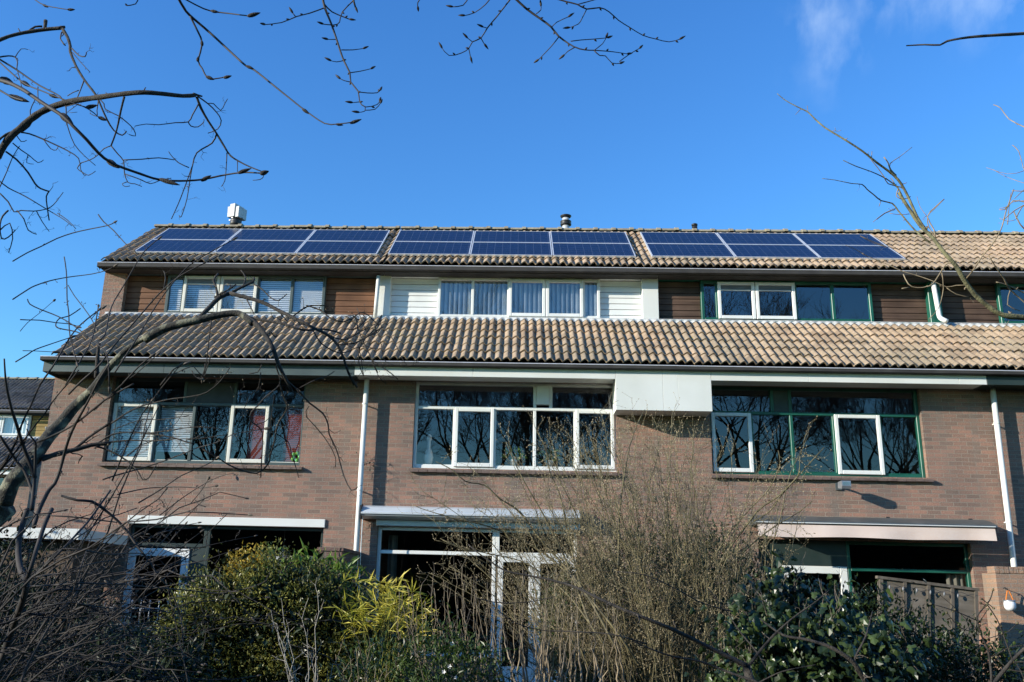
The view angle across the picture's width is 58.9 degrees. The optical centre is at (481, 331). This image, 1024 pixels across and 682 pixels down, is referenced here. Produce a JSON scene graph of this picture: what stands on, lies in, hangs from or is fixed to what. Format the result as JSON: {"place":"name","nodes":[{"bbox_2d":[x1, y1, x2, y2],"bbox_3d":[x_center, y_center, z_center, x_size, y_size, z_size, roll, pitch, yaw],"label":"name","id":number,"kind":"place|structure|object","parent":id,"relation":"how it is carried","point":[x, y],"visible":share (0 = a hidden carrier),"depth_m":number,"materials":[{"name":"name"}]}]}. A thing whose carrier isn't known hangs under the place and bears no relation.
{"place":"outdoors","nodes":[
{"label":"outdoors","id":0,"kind":"place"},
{"bbox_2d":[0,527,127,678],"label":"garden shed","id":1,"kind":"structure","parent":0,"point":[73,532],"depth_m":13.95,"materials":[{"name":"brown wood"}]},
{"bbox_2d":[0,511,156,681],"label":"bush","id":2,"kind":"object","parent":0,"point":[5,546],"visible":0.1,"depth_m":10.76,"materials":[{"name":"brown plant"}]},
{"bbox_2d":[0,0,1023,377],"label":"sky","id":3,"kind":"structure","parent":0,"point":[698,129],"materials":[{"name":"blue"}]},
{"bbox_2d":[289,544,876,681],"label":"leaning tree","id":4,"kind":"object","parent":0,"point":[748,676],"visible":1,"depth_m":4.44,"materials":[{"name":"brown plant"}]},
{"bbox_3d":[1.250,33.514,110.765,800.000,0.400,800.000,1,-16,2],"label":"ground","id":5,"kind":"structure","parent":0,"visible":0},
{"bbox_2d":[0,377,54,527],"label":"terraced house","id":6,"kind":"structure","parent":5,"relation":"on","point":[24,387],"depth_m":34.26,"materials":[{"name":"brick"}]},
{"bbox_2d":[0,415,31,435],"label":"window","id":7,"kind":"structure","parent":6,"relation":"in","point":[29,417],"depth_m":34.21,"materials":[{"name":"white paint"}]},
{"bbox_2d":[0,564,245,681],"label":"evergreen shrub","id":8,"kind":"object","parent":5,"relation":"on","point":[176,661],"visible":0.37,"depth_m":6.88,"materials":[{"name":"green plant"}]},
{"bbox_2d":[60,599,185,681],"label":"garden wall","id":9,"kind":"structure","parent":5,"relation":"on","point":[134,632],"depth_m":11.24,"materials":[{"name":"brick"}]},
{"bbox_2d":[0,19,263,252],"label":"old tree","id":10,"kind":"object","parent":5,"relation":"on","point":[21,127],"visible":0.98,"depth_m":4.86,"materials":[{"name":"brown plant"}]},
{"bbox_2d":[0,0,361,184],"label":"magnolia tree","id":11,"kind":"object","parent":5,"relation":"on","point":[64,117],"visible":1,"depth_m":2.42,"materials":[{"name":"brown plant"}]},
{"bbox_2d":[0,214,372,681],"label":"magnolia shrub","id":12,"kind":"object","parent":5,"relation":"on","point":[50,655],"visible":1,"depth_m":3.57,"materials":[{"name":"brown plant"}]},
{"bbox_2d":[0,261,422,526],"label":"old tree","id":13,"kind":"object","parent":5,"relation":"on","point":[14,479],"visible":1,"depth_m":5.35,"materials":[{"name":"brown plant"}]},
{"bbox_2d":[32,223,400,676],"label":"terraced house","id":14,"kind":"structure","parent":5,"relation":"on","point":[313,505],"depth_m":16.25,"materials":[{"name":"brick"}]},
{"bbox_2d":[119,548,189,624],"bbox_3d":[-5.559,4.742,15.256,1.060,2.150,0.108,1,-16,2],"label":"door","id":15,"kind":"structure","parent":14,"relation":"in","point":[182,569],"depth_m":15.51,"materials":[{"name":"white paint"}]},
{"bbox_2d":[129,524,207,547],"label":"window","id":16,"kind":"structure","parent":14,"relation":"in","point":[133,530],"depth_m":15.63,"materials":[{"name":"green paint"}]},
{"bbox_2d":[135,239,227,254],"bbox_3d":[-6.229,-1.735,18.825,1.645,0.111,1.022,1,20,2],"label":"solar panel","id":17,"kind":"object","parent":14,"relation":"attached to","point":[174,246],"visible":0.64,"depth_m":18.77,"materials":[{"name":"glass"}]},
{"bbox_2d":[153,228,240,239],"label":"solar panel","id":18,"kind":"object","parent":14,"relation":"on","point":[195,234],"visible":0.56,"depth_m":19.72,"materials":[{"name":"glass"}]},
{"bbox_2d":[105,377,305,465],"bbox_3d":[-4.898,1.597,16.209,3.500,1.550,0.122,1,-16,2],"label":"window","id":19,"kind":"structure","parent":14,"relation":"in","point":[222,394],"depth_m":16.25,"materials":[{"name":"grey paint"}]},
{"bbox_2d":[227,203,246,224],"bbox_3d":[-5.736,-2.312,21.043,0.400,1.320,0.320,-6,-18,25],"label":"roof flue","id":20,"kind":"object","parent":14,"relation":"on","point":[236,214],"visible":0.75,"depth_m":21.04,"materials":[{"name":"metal"}]},
{"bbox_2d":[164,274,326,314],"bbox_3d":[-4.726,-0.732,18.129,3.210,0.840,0.122,1,-16,2],"label":"window","id":21,"kind":"structure","parent":14,"relation":"in","point":[222,280],"depth_m":18.15,"materials":[{"name":"grey paint"}]},
{"bbox_2d":[214,240,305,255],"bbox_3d":[-4.574,-1.713,18.760,1.645,0.111,1.022,1,20,2],"label":"solar panel","id":22,"kind":"object","parent":14,"relation":"on","point":[276,247],"visible":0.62,"depth_m":18.69,"materials":[{"name":"glass"}]},
{"bbox_2d":[203,526,323,593],"bbox_3d":[-3.733,4.385,15.355,2.026,2.118,0.090,1,-16,2],"label":"window","id":23,"kind":"structure","parent":14,"relation":"in","point":[209,539],"depth_m":15.59,"materials":[{"name":"green paint"}]},
{"bbox_2d":[229,229,314,240],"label":"solar panel","id":24,"kind":"object","parent":14,"relation":"on","point":[279,234],"visible":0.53,"depth_m":19.71,"materials":[{"name":"glass"}]},
{"bbox_2d":[291,452,298,461],"bbox_3d":[-3.276,2.208,16.040,0.198,0.204,0.076,1,-16,2],"label":"flower toy","id":25,"kind":"object","parent":14,"relation":"on","point":[295,459],"visible":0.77,"depth_m":16.02,"materials":[{"name":"green plastic"}]},
{"bbox_2d":[296,241,383,255],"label":"solar panel","id":26,"kind":"object","parent":14,"relation":"on","point":[367,248],"visible":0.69,"depth_m":18.67,"materials":[{"name":"glass"}]},
{"bbox_2d":[306,230,389,241],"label":"solar panel","id":27,"kind":"object","parent":14,"relation":"on","point":[349,235],"visible":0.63,"depth_m":19.62,"materials":[{"name":"glass"}]},
{"bbox_2d":[217,541,270,646],"bbox_3d":[-2.207,2.923,8.253,0.525,2.007,0.453,1,-16,2],"label":"yellow shrub","id":28,"kind":"object","parent":5,"relation":"on","point":[242,560],"visible":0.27,"depth_m":8.42,"materials":[{"name":"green plant"}]},
{"bbox_2d":[139,533,446,681],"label":"evergreen bush","id":29,"kind":"object","parent":5,"relation":"on","point":[259,646],"visible":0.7,"depth_m":7.95,"materials":[{"name":"green plant"}]},
{"bbox_2d":[271,578,346,681],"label":"twiggy shrub","id":30,"kind":"object","parent":5,"relation":"on","point":[294,672],"visible":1,"depth_m":4.97,"materials":[{"name":"brown plant"}]},
{"bbox_2d":[247,536,379,622],"bbox_3d":[-1.690,3.052,8.829,1.492,2.102,1.006,1,-16,2],"label":"laurel bush","id":31,"kind":"object","parent":5,"relation":"on","point":[349,566],"visible":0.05,"depth_m":8.99,"materials":[{"name":"green plant"}]},
{"bbox_2d":[317,547,359,674],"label":"brick pier","id":32,"kind":"structure","parent":5,"relation":"on","point":[350,555],"depth_m":13.80,"materials":[{"name":"brown brick"}]},
{"bbox_2d":[301,450,384,581],"bbox_3d":[-2.257,3.255,14.519,1.202,3.078,1.947,1,-16,2],"label":"climbing vine","id":33,"kind":"object","parent":32,"relation":"attached to","point":[362,504],"visible":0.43,"depth_m":15.46,"materials":[{"name":"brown plant"}]},
{"bbox_2d":[332,621,384,681],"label":"twiggy shrub","id":34,"kind":"object","parent":5,"relation":"on","point":[366,667],"visible":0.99,"depth_m":5.84,"materials":[{"name":"beige plant"}]},
{"bbox_2d":[324,568,438,681],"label":"bamboo","id":35,"kind":"object","parent":5,"relation":"on","point":[386,614],"visible":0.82,"depth_m":7.74,"materials":[{"name":"green plant"}]},
{"bbox_2d":[319,600,522,681],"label":"flowering shrub","id":36,"kind":"object","parent":5,"relation":"on","point":[468,657],"visible":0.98,"depth_m":6.50,"materials":[{"name":"green plant"}]},
{"bbox_2d":[260,0,684,112],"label":"budding tree","id":37,"kind":"object","parent":5,"relation":"on","point":[465,35],"visible":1,"depth_m":3.49,"materials":[{"name":"brown plant"}]},
{"bbox_2d":[393,551,631,681],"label":"vase shrub","id":38,"kind":"object","parent":5,"relation":"on","point":[539,668],"visible":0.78,"depth_m":6.95,"materials":[{"name":"beige plant"}]},
{"bbox_2d":[354,225,678,681],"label":"terraced house","id":39,"kind":"structure","parent":5,"relation":"on","point":[490,343],"depth_m":16.85,"materials":[{"name":"brick"}]},
{"bbox_2d":[424,434,432,463],"bbox_3d":[-0.939,2.078,16.021,0.170,0.550,0.174,1,-16,2],"label":"bottle","id":40,"kind":"object","parent":39,"relation":"on","point":[428,457],"visible":0.92,"depth_m":15.95,"materials":[{"name":"glass"}]},
{"bbox_2d":[388,241,471,256],"bbox_3d":[-1.053,-1.675,18.644,1.645,0.111,1.022,1,20,2],"label":"solar panel","id":41,"kind":"object","parent":39,"relation":"attached to","point":[408,248],"visible":0.94,"depth_m":18.60,"materials":[{"name":"glass"}]},
{"bbox_2d":[395,230,473,241],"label":"solar panel","id":42,"kind":"object","parent":39,"relation":"on","point":[435,235],"visible":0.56,"depth_m":19.53,"materials":[{"name":"glass"}]},
{"bbox_2d":[373,526,495,657],"bbox_3d":[-0.789,4.345,15.238,2.018,2.070,0.094,1,-16,2],"label":"window","id":43,"kind":"structure","parent":39,"relation":"in","point":[380,528],"depth_m":15.39,"materials":[{"name":"white paint"}]},
{"bbox_2d":[358,505,579,589],"bbox_3d":[-0.217,3.730,15.092,3.690,1.600,0.330,1,-16,2],"label":"awning","id":44,"kind":"object","parent":39,"relation":"attached to","point":[380,512],"visible":0.79,"depth_m":15.18,"materials":[{"name":"metal"}]},
{"bbox_2d":[470,242,551,259],"bbox_3d":[0.603,-1.653,18.579,1.645,0.111,1.022,1,20,2],"label":"solar panel","id":45,"kind":"object","parent":39,"relation":"attached to","point":[511,249],"visible":1,"depth_m":18.52,"materials":[{"name":"glass"}]},
{"bbox_2d":[473,231,550,242],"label":"solar panel","id":46,"kind":"object","parent":39,"relation":"on","point":[517,236],"visible":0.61,"depth_m":19.52,"materials":[{"name":"glass"}]},
{"bbox_2d":[500,446,526,465],"bbox_3d":[0.571,2.191,15.970,0.464,0.378,0.409,-3,-16,14],"label":"potted plant","id":47,"kind":"object","parent":39,"relation":"on","point":[519,456],"visible":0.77,"depth_m":15.92,"materials":[{"name":"green plant"}]},
{"bbox_2d":[412,381,616,471],"bbox_3d":[0.575,1.653,15.929,3.540,1.550,0.135,1,-16,2],"label":"window","id":48,"kind":"structure","parent":39,"relation":"in","point":[542,392],"depth_m":15.95,"materials":[{"name":"white paint"}]},
{"bbox_2d":[496,556,533,681],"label":"door","id":49,"kind":"structure","parent":39,"relation":"in","point":[529,670],"depth_m":14.98,"materials":[{"name":"white paint"}]},
{"bbox_2d":[437,277,599,317],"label":"window","id":50,"kind":"structure","parent":39,"relation":"in","point":[545,282],"depth_m":17.88,"materials":[{"name":"white paint"}]},
{"bbox_2d":[496,529,577,557],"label":"window","id":51,"kind":"structure","parent":39,"relation":"in","point":[514,554],"depth_m":15.37,"materials":[{"name":"white paint"}]},
{"bbox_2d":[537,445,560,466],"bbox_3d":[1.195,2.177,15.912,0.347,0.402,0.416,-10,-20,35],"label":"potted plant","id":52,"kind":"object","parent":39,"relation":"on","point":[549,463],"visible":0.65,"depth_m":15.89,"materials":[{"name":"green plant"}]},
{"bbox_2d":[534,557,573,681],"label":"door","id":53,"kind":"structure","parent":39,"relation":"in","point":[539,559],"depth_m":15.16,"materials":[{"name":"white paint"}]},
{"bbox_2d":[560,214,570,227],"bbox_3d":[1.917,-2.193,20.737,0.256,1.005,0.256,1,-16,2],"label":"roof flue","id":54,"kind":"object","parent":39,"relation":"on","point":[565,221],"visible":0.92,"depth_m":20.75,"materials":[{"name":"metal"}]},
{"bbox_2d":[550,231,629,243],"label":"solar panel","id":55,"kind":"object","parent":39,"relation":"on","point":[586,237],"visible":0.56,"depth_m":19.43,"materials":[{"name":"glass"}]},
{"bbox_2d":[552,243,635,258],"bbox_3d":[2.259,-1.630,18.514,1.645,0.111,1.022,1,20,2],"label":"solar panel","id":56,"kind":"object","parent":39,"relation":"attached to","point":[612,250],"visible":0.93,"depth_m":18.44,"materials":[{"name":"glass"}]},
{"bbox_2d":[207,626,1003,681],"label":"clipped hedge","id":57,"kind":"object","parent":5,"relation":"on","point":[687,664],"visible":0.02,"depth_m":11.26,"materials":[{"name":"plant"}]},
{"bbox_2d":[389,388,831,681],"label":"budding shrub","id":58,"kind":"object","parent":5,"relation":"on","point":[643,602],"visible":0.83,"depth_m":9.05,"materials":[{"name":"brown plant"}]},
{"bbox_2d":[520,536,754,681],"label":"bare shrub","id":59,"kind":"object","parent":5,"relation":"on","point":[573,625],"visible":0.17,"depth_m":9.92,"materials":[{"name":"brown plant"}]},
{"bbox_2d":[512,496,825,681],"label":"bush","id":60,"kind":"object","parent":5,"relation":"on","point":[780,555],"visible":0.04,"depth_m":10.72,"materials":[{"name":"brown plant"}]},
{"bbox_2d":[684,551,939,681],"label":"shrub","id":61,"kind":"object","parent":5,"relation":"on","point":[779,653],"visible":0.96,"depth_m":5.93,"materials":[{"name":"green plant"}]},
{"bbox_2d":[642,227,1009,681],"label":"terraced house","id":62,"kind":"structure","parent":5,"relation":"on","point":[872,371],"depth_m":16.04,"materials":[{"name":"brick"}]},
{"bbox_2d":[640,232,724,244],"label":"solar panel","id":63,"kind":"object","parent":62,"relation":"on","point":[682,237],"visible":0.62,"depth_m":19.35,"materials":[{"name":"glass"}]},
{"bbox_2d":[646,243,734,258],"bbox_3d":[4.224,-1.613,18.460,1.645,0.111,1.022,1,20,2],"label":"solar panel","id":64,"kind":"object","parent":62,"relation":"attached to","point":[657,250],"visible":0.84,"depth_m":18.43,"materials":[{"name":"glass"}]},
{"bbox_2d":[717,233,804,244],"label":"solar panel","id":65,"kind":"object","parent":62,"relation":"on","point":[765,238],"visible":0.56,"depth_m":19.33,"materials":[{"name":"glass"}]},
{"bbox_2d":[726,244,819,259],"bbox_3d":[5.879,-1.591,18.395,1.645,0.111,1.022,1,20,2],"label":"solar panel","id":66,"kind":"object","parent":62,"relation":"on","point":[755,251],"visible":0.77,"depth_m":18.35,"materials":[{"name":"glass"}]},
{"bbox_2d":[699,280,873,321],"bbox_3d":[5.940,-0.588,17.708,3.300,0.840,0.122,1,-16,2],"label":"window","id":67,"kind":"structure","parent":62,"relation":"in","point":[753,286],"depth_m":17.73,"materials":[{"name":"green paint"}]},
{"bbox_2d":[781,565,848,610],"bbox_3d":[5.508,4.921,14.852,1.090,2.110,0.050,1,-16,2],"label":"door","id":68,"kind":"structure","parent":62,"relation":"in","point":[808,569],"depth_m":15.09,"materials":[{"name":"white paint"}]},
{"bbox_2d":[710,386,925,477],"bbox_3d":[5.771,1.730,15.750,3.620,1.550,0.122,1,-16,2],"label":"window","id":69,"kind":"structure","parent":62,"relation":"in","point":[780,404],"depth_m":15.74,"materials":[{"name":"green paint"}]},
{"bbox_2d":[793,233,886,245],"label":"solar panel","id":70,"kind":"object","parent":62,"relation":"on","point":[827,239],"visible":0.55,"depth_m":19.25,"materials":[{"name":"glass"}]},
{"bbox_2d":[835,481,850,489],"bbox_3d":[6.027,2.570,15.165,0.150,0.135,0.404,1,-16,2],"label":"security light","id":71,"kind":"object","parent":62,"relation":"attached to","point":[840,485],"visible":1,"depth_m":14.99,"materials":[{"name":"grey metal"}]},
{"bbox_2d":[807,245,905,259],"bbox_3d":[7.535,-1.568,18.329,1.645,0.111,1.022,1,20,2],"label":"solar panel","id":72,"kind":"object","parent":62,"relation":"on","point":[839,252],"visible":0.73,"depth_m":18.27,"materials":[{"name":"glass"}]},
{"bbox_2d":[748,515,997,540],"bbox_3d":[6.383,3.210,14.893,3.850,0.396,0.550,1,-16,2],"label":"awning","id":73,"kind":"object","parent":62,"relation":"attached to","point":[916,529],"visible":0.93,"depth_m":14.65,"materials":[{"name":"grey metal"}]},
{"bbox_2d":[845,541,981,668],"bbox_3d":[7.071,4.563,14.918,1.998,2.148,0.094,1,-16,2],"label":"window","id":74,"kind":"structure","parent":62,"relation":"in","point":[966,571],"depth_m":15.08,"materials":[{"name":"green paint"}]},
{"bbox_2d":[777,93,1023,329],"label":"bare tree","id":75,"kind":"object","parent":5,"relation":"on","point":[963,278],"visible":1,"depth_m":6.19,"materials":[{"name":"brown plant"}]},
{"bbox_2d":[808,569,1023,681],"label":"ivy","id":76,"kind":"object","parent":5,"relation":"on","point":[942,662],"visible":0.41,"depth_m":6.39,"materials":[{"name":"green plant"}]},
{"bbox_2d":[875,576,979,680],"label":"wooden fence","id":77,"kind":"object","parent":5,"relation":"on","point":[962,599],"visible":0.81,"depth_m":13.57,"materials":[{"name":"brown wood"}]},
{"bbox_2d":[888,230,1023,566],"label":"terraced house","id":78,"kind":"structure","parent":5,"relation":"on","point":[978,326],"depth_m":17.31,"materials":[{"name":"tile"}]},
{"bbox_2d":[994,284,1023,322],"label":"window","id":79,"kind":"structure","parent":78,"relation":"in","point":[997,287],"depth_m":17.59,"materials":[{"name":"green paint"}]},
{"bbox_2d":[906,32,1023,45],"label":"bare tree","id":80,"kind":"object","parent":5,"relation":"on","point":[993,35],"visible":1,"depth_m":3.02,"materials":[{"name":"brown plant"}]},
{"bbox_2d":[929,588,1023,681],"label":"budding shrub","id":81,"kind":"object","parent":5,"relation":"on","point":[1006,667],"visible":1,"depth_m":5.04,"materials":[{"name":"brown plant"}]},
{"bbox_2d":[982,566,1023,680],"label":"garden wall","id":82,"kind":"structure","parent":5,"relation":"on","point":[998,579],"depth_m":14.39,"materials":[{"name":"brick"}]},
{"bbox_2d":[1003,587,1015,610],"bbox_3d":[8.271,4.188,14.230,0.180,0.366,0.180,15,-21,-40],"label":"hanging lamp","id":83,"kind":"object","parent":82,"relation":"hanging from","point":[1009,605],"visible":1,"depth_m":14.15,"materials":[{"name":"glass"}]}
]}

